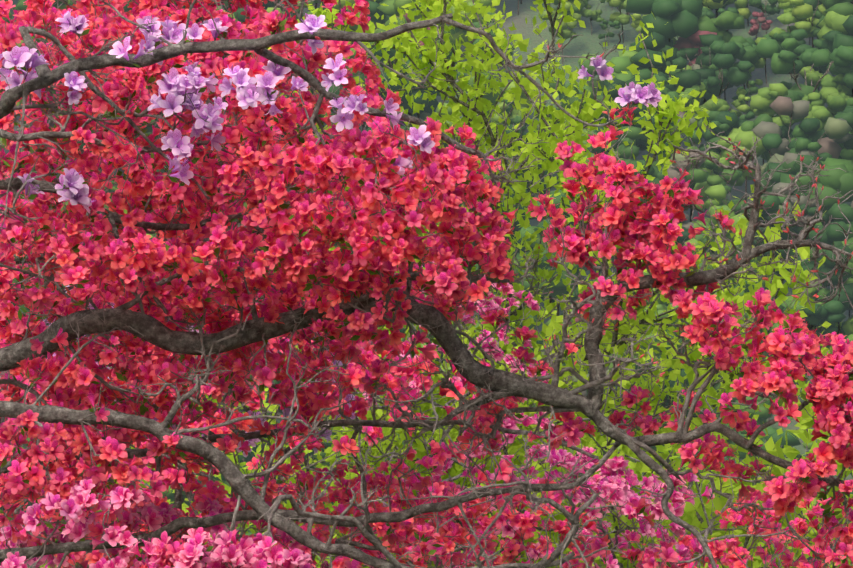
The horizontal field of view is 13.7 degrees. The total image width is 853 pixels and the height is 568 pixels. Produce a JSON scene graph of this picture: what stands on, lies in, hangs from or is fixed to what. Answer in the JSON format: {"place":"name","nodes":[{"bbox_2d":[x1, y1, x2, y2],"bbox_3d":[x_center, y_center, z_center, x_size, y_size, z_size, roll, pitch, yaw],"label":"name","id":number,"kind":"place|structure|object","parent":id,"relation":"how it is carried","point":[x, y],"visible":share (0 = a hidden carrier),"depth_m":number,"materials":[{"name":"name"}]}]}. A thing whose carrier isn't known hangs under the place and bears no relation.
{"place":"outdoors","nodes":[
{"label":"outdoors","id":0,"kind":"place"},
{"bbox_2d":[0,0,852,567],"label":"azalea","id":1,"kind":"object","parent":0,"point":[832,389],"depth_m":7.87,"materials":[{"name":"red plant"}]},
{"bbox_2d":[0,479,313,567],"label":"pink flowers","id":2,"kind":"object","parent":1,"relation":"attached to","point":[242,554],"visible":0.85,"depth_m":7.53,"materials":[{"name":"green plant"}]},
{"bbox_2d":[0,9,661,213],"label":"purple flowers","id":3,"kind":"object","parent":1,"relation":"attached to","point":[174,84],"visible":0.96,"depth_m":7.61,"materials":[{"name":"purple plant"}]},
{"bbox_2d":[0,21,852,567],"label":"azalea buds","id":4,"kind":"object","parent":1,"relation":"attached to","point":[816,295],"visible":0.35,"depth_m":7.86,"materials":[{"name":"red plant"}]},
{"bbox_2d":[0,0,852,567],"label":"azalea","id":5,"kind":"object","parent":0,"point":[358,372],"depth_m":11.57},
{"bbox_2d":[22,283,357,456],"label":"purple azalea flowers","id":6,"kind":"object","parent":5,"relation":"on","point":[251,442],"visible":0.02,"depth_m":12.26,"materials":[{"name":"purple plant"}]},
{"bbox_2d":[319,249,714,567],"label":"pink azalea flowers","id":7,"kind":"object","parent":5,"relation":"on","point":[623,494],"visible":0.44,"depth_m":12.89,"materials":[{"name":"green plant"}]},
{"bbox_2d":[0,0,852,567],"bbox_3d":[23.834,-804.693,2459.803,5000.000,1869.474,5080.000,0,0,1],"label":"hillside","id":8,"kind":"structure","parent":0,"point":[586,40],"depth_m":642.23,"materials":[{"name":"green plant"}]},
{"bbox_2d":[0,0,852,567],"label":"forest trees","id":9,"kind":"object","parent":8,"relation":"on","point":[708,38],"visible":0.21,"depth_m":609.21,"materials":[{"name":"green plant"}]},
{"bbox_2d":[19,0,852,567],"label":"spring trees","id":10,"kind":"object","parent":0,"point":[553,328],"depth_m":21.74,"materials":[{"name":"green plant"}]}
]}

